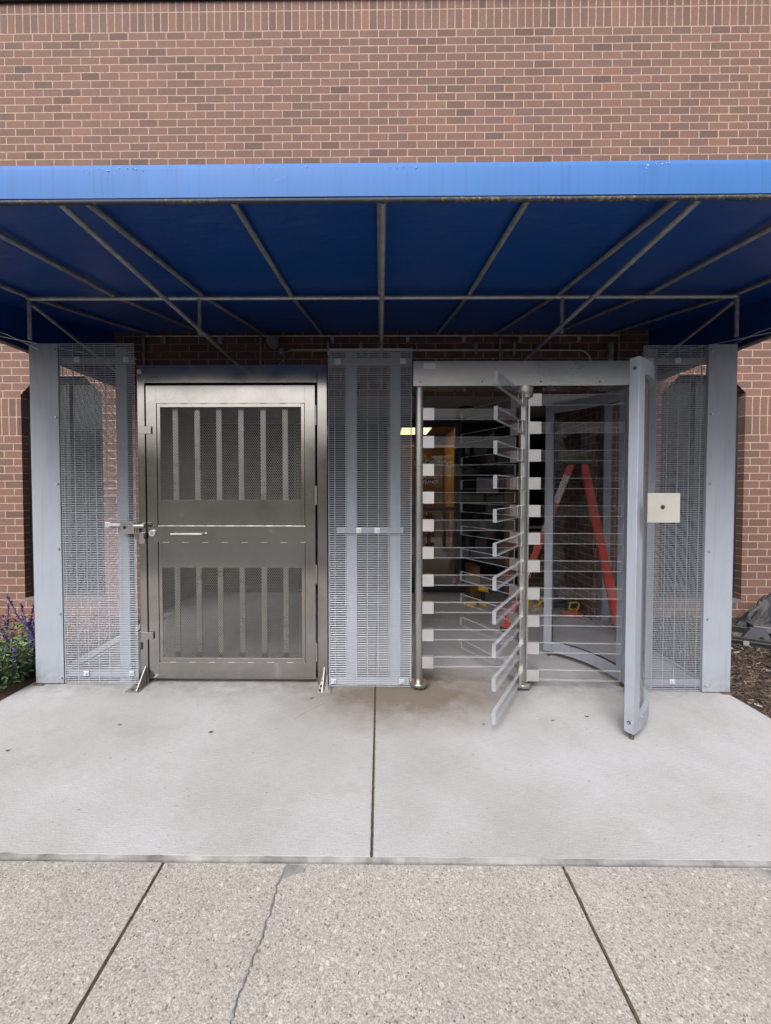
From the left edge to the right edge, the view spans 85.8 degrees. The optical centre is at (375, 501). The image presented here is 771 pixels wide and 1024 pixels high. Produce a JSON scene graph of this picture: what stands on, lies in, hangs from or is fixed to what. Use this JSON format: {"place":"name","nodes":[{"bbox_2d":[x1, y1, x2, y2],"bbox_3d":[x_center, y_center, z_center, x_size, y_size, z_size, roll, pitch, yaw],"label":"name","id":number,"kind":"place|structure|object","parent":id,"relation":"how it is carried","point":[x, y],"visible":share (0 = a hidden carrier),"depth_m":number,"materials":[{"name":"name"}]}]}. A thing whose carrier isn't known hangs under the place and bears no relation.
{"place":"outdoors","nodes":[
{"label":"outdoors","id":0,"kind":"place"},
{"bbox_2d":[0,615,138,700],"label":"soil","id":1,"kind":"structure","parent":0,"point":[8,690],"depth_m":3.04,"materials":[{"name":"brown soil"}]},
{"bbox_2d":[0,594,76,691],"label":"salvia plant","id":2,"kind":"object","parent":1,"relation":"on","point":[18,663],"visible":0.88,"depth_m":3.08,"materials":[{"name":"green plant"}]},
{"bbox_2d":[0,614,139,667],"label":"mulch","id":3,"kind":"object","parent":1,"relation":"on","point":[3,619],"visible":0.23,"depth_m":4.14,"materials":[{"name":"brown wood"}]},
{"bbox_2d":[0,861,161,1023],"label":"pavement","id":4,"kind":"structure","parent":0,"point":[63,924],"depth_m":1.33,"materials":[{"name":"grey concrete"}]},
{"bbox_2d":[68,862,163,1023],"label":"pavement joint","id":5,"kind":"object","parent":4,"relation":"on","point":[104,963],"visible":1,"depth_m":1.26,"materials":[{"name":"grey concrete"}]},
{"bbox_2d":[72,862,636,1023],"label":"pavement","id":6,"kind":"structure","parent":0,"point":[403,944],"depth_m":1.26,"materials":[{"name":"grey concrete"}]},
{"bbox_2d":[228,864,288,1023],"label":"crack sealant","id":7,"kind":"object","parent":6,"relation":"on","point":[250,965],"visible":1,"depth_m":1.26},
{"bbox_2d":[282,865,305,878],"bbox_3d":[-0.301,1.362,1.524,0.083,0.004,0.054,0,2,1],"label":"pavement patch","id":8,"kind":"object","parent":6,"relation":"on","point":[293,869],"visible":1,"depth_m":1.53,"materials":[{"name":"grey concrete"}]},
{"bbox_2d":[562,866,640,1023],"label":"pavement joint","id":9,"kind":"object","parent":6,"relation":"on","point":[608,959],"visible":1,"depth_m":1.26,"materials":[{"name":"grey concrete"}]},
{"bbox_2d":[163,592,591,620],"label":"vestibule floor","id":10,"kind":"structure","parent":0,"point":[452,597],"depth_m":4.97,"materials":[{"name":"concrete"}]},
{"bbox_2d":[464,601,478,607],"bbox_3d":[1.157,1.334,4.996,0.190,0.262,0.066,0,2,-14],"label":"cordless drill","id":11,"kind":"object","parent":10,"relation":"on","point":[473,604],"visible":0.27,"depth_m":4.97,"materials":[{"name":"plastic"}]},
{"bbox_2d":[465,562,479,598],"bbox_3d":[1.288,1.046,5.516,0.120,0.420,0.340,0,2,1],"label":"cardboard box","id":12,"kind":"object","parent":10,"relation":"on","point":[472,568],"visible":1,"depth_m":5.35,"materials":[{"name":"brown cardboard"}]},
{"bbox_2d":[477,586,492,606],"bbox_3d":[1.336,1.153,5.035,0.190,0.232,0.070,1,2,41],"label":"cordless drill","id":13,"kind":"object","parent":10,"relation":"on","point":[483,590],"visible":0.67,"depth_m":5.03,"materials":[{"name":"yellow plastic"}]},
{"bbox_2d":[504,474,518,596],"bbox_3d":[1.852,0.447,5.470,0.310,1.620,0.050,0,2,1],"label":"plywood sheet","id":14,"kind":"object","parent":10,"relation":"on","point":[509,501],"visible":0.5,"depth_m":5.44,"materials":[{"name":"brown wood"}]},
{"bbox_2d":[509,597,543,617],"bbox_3d":[1.709,1.121,4.670,0.403,0.313,0.406,1,2,41],"label":"tool bag","id":15,"kind":"object","parent":10,"relation":"on","point":[535,606],"visible":0.42,"depth_m":4.57,"materials":[{"name":"beige fabric"}]},
{"bbox_2d":[540,590,565,607],"bbox_3d":[2.060,1.166,5.113,0.737,0.200,0.408,0,2,1],"label":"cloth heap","id":16,"kind":"object","parent":10,"relation":"on","point":[559,603],"visible":0.36,"depth_m":5.01,"materials":[{"name":"black fabric"}]},
{"bbox_2d":[560,600,583,617],"bbox_3d":[2.195,1.199,4.641,0.260,0.160,0.162,0,2,1],"label":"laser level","id":17,"kind":"object","parent":10,"relation":"on","point":[571,607],"visible":0.99,"depth_m":4.64,"materials":[{"name":"plastic"}]},
{"bbox_2d":[26,633,734,697],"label":"ground","id":18,"kind":"structure","parent":0,"point":[119,633],"depth_m":3.94,"materials":[{"name":"grey concrete"}]},
{"bbox_2d":[564,866,770,1023],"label":"pavement","id":19,"kind":"structure","parent":0,"point":[686,945],"depth_m":1.30,"materials":[{"name":"grey concrete"}]},
{"bbox_2d":[737,869,770,879],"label":"pavement patch","id":20,"kind":"object","parent":19,"relation":"on","point":[765,874],"visible":1,"depth_m":1.52,"materials":[{"name":"grey concrete"}]},
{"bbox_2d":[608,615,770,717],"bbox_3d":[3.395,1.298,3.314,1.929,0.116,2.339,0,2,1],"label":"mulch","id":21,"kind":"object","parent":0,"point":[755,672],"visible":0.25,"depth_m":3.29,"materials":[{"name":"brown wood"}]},
{"bbox_2d":[0,0,770,624],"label":"brick building","id":22,"kind":"structure","parent":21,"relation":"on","point":[140,82],"depth_m":4.38,"materials":[{"name":"brown brick"}]},
{"bbox_2d":[25,379,104,600],"bbox_3d":[-3.395,-0.132,4.582,0.885,2.435,0.164,0,2,1],"label":"window","id":23,"kind":"structure","parent":22,"relation":"in","point":[81,493],"depth_m":4.62,"materials":[{"name":"brown metal"}]},
{"bbox_2d":[266,335,289,364],"bbox_3d":[-1.015,-1.519,4.355,0.229,0.411,0.145,0,2,1],"label":"junction lamp","id":24,"kind":"object","parent":22,"relation":"attached to","point":[272,341],"visible":0.95,"depth_m":4.31,"materials":[{"name":"black metal"}]},
{"bbox_2d":[0,160,770,388],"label":"canopy","id":25,"kind":"object","parent":22,"relation":"attached to","point":[670,252],"visible":0.94,"depth_m":2.21,"materials":[{"name":"blue fabric"}]},
{"bbox_2d":[0,332,136,400],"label":"loose cable","id":26,"kind":"object","parent":25,"relation":"hanging from","point":[38,349],"visible":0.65,"depth_m":2.90,"materials":[{"name":"black rubber"}]},
{"bbox_2d":[610,328,770,407],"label":"loose cable","id":27,"kind":"object","parent":25,"relation":"hanging from","point":[727,341],"visible":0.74,"depth_m":2.84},
{"bbox_2d":[383,424,456,589],"bbox_3d":[0.611,0.076,5.720,1.013,2.288,0.075,0,2,1],"label":"door","id":28,"kind":"structure","parent":22,"relation":"in","point":[437,580],"depth_m":5.71,"materials":[{"name":"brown metal"}]},
{"bbox_2d":[290,342,591,360],"bbox_3d":[0.691,-1.451,4.404,3.189,0.470,0.044,0,2,1],"label":"conduit","id":29,"kind":"object","parent":22,"relation":"attached to","point":[513,350],"visible":0.84,"depth_m":4.38,"materials":[{"name":"grey metal"}]},
{"bbox_2d":[606,342,613,360],"bbox_3d":[2.466,-1.560,4.361,0.055,0.210,0.087,0,2,1],"label":"wall fitting","id":30,"kind":"object","parent":22,"relation":"attached to","point":[610,355],"depth_m":4.32,"materials":[{"name":"black metal"}]},
{"bbox_2d":[658,378,740,602],"bbox_3d":[3.490,-0.131,4.510,0.885,2.435,0.164,0,2,1],"label":"window","id":31,"kind":"structure","parent":22,"relation":"in","point":[734,600],"depth_m":4.55,"materials":[{"name":"brown metal"}]},
{"bbox_2d":[732,620,753,626],"bbox_3d":[3.647,1.232,4.109,0.498,0.122,0.242,0,2,1],"label":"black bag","id":32,"kind":"object","parent":21,"relation":"on","point":[743,623],"visible":0.2,"depth_m":4.10,"materials":[{"name":"black plastic"}]},
{"bbox_2d":[731,622,770,649],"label":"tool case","id":33,"kind":"object","parent":21,"relation":"on","point":[757,635],"visible":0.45,"depth_m":3.73,"materials":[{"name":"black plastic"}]},
{"bbox_2d":[737,593,770,623],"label":"black tarp","id":34,"kind":"object","parent":21,"relation":"on","point":[759,611],"visible":0.69,"depth_m":4.19,"materials":[{"name":"black plastic"}]},
{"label":"slab base","id":35,"kind":"structure","parent":0,"visible":0},
{"bbox_2d":[0,620,376,856],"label":"entrance slab","id":36,"kind":"structure","parent":35,"relation":"on","point":[259,770],"depth_m":2.13,"materials":[{"name":"concrete"}]},
{"bbox_2d":[29,343,65,685],"bbox_3d":[-2.355,0.102,2.994,0.216,2.440,0.100,0,2,1],"label":"steel panel","id":37,"kind":"object","parent":36,"relation":"on","point":[47,484],"visible":1,"depth_m":2.96,"materials":[{"name":"metal"}]},
{"bbox_2d":[58,343,140,683],"bbox_3d":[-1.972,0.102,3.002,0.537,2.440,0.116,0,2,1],"label":"panel","id":38,"kind":"object","parent":36,"relation":"on","point":[123,360],"visible":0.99,"depth_m":2.97,"materials":[{"name":"metal"}]},
{"bbox_2d":[108,522,145,533],"bbox_3d":[-1.767,0.187,2.935,0.265,0.083,0.034,0,2,1],"label":"lock plate","id":39,"kind":"object","parent":38,"relation":"attached to","point":[127,527],"visible":1,"depth_m":2.93,"materials":[{"name":"silver metal"}]},
{"bbox_2d":[125,364,332,693],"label":"security gate","id":40,"kind":"structure","parent":36,"relation":"on","point":[241,533],"depth_m":2.97,"materials":[{"name":"silver metal"}]},
{"bbox_2d":[328,348,411,686],"bbox_3d":[-0.038,0.125,2.957,0.586,2.395,0.116,0,2,1],"label":"panel","id":41,"kind":"object","parent":36,"relation":"on","point":[351,362],"visible":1,"depth_m":2.92,"materials":[{"name":"metal"}]},
{"bbox_2d":[370,687,375,855],"bbox_3d":[-0.007,1.342,2.281,0.013,0.005,1.380,0,2,1],"label":"slab joint","id":42,"kind":"object","parent":36,"relation":"on","point":[372,815],"visible":1,"depth_m":2.00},
{"bbox_2d":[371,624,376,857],"bbox_3d":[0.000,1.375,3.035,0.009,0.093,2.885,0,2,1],"label":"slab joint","id":43,"kind":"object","parent":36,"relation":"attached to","point":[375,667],"visible":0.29,"depth_m":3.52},
{"bbox_2d":[0,852,770,870],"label":"mortar strip","id":44,"kind":"object","parent":36,"relation":"on","point":[8,856],"visible":0.57,"depth_m":1.57,"materials":[{"name":"grey concrete"}]},
{"bbox_2d":[373,620,770,860],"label":"entrance slab","id":45,"kind":"structure","parent":35,"relation":"on","point":[684,775],"depth_m":2.12,"materials":[{"name":"concrete"}]},
{"bbox_2d":[410,356,679,739],"bbox_3d":[1.016,0.181,2.872,1.547,2.288,1.337,0,2,1],"label":"turnstile","id":46,"kind":"object","parent":45,"relation":"on","point":[627,384],"visible":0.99,"depth_m":2.88,"materials":[{"name":"silver metal"}]},
{"bbox_2d":[500,458,616,631],"bbox_3d":[1.873,0.436,4.156,1.190,1.710,0.496,0,2,16],"label":"stepladder","id":47,"kind":"object","parent":45,"relation":"on","point":[570,464],"visible":0.73,"depth_m":3.92,"materials":[{"name":"metal"}]},
{"bbox_2d":[592,352,705,678],"bbox_3d":[2.415,0.093,3.686,0.168,2.420,1.515,0,2,1],"label":"side panel","id":48,"kind":"object","parent":45,"relation":"on","point":[605,496],"visible":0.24,"depth_m":3.50,"materials":[{"name":"metal"}]},
{"bbox_2d":[640,344,707,690],"bbox_3d":[2.046,0.127,2.895,0.432,2.395,0.116,0,2,1],"label":"panel","id":49,"kind":"object","parent":45,"relation":"on","point":[651,355],"visible":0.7,"depth_m":2.86,"materials":[{"name":"metal"}]},
{"bbox_2d":[700,344,737,694],"bbox_3d":[2.354,0.130,2.865,0.196,2.390,0.100,0,2,1],"label":"steel panel","id":50,"kind":"object","parent":45,"relation":"on","point":[719,492],"visible":1,"depth_m":2.83,"materials":[{"name":"metal"}]}
]}

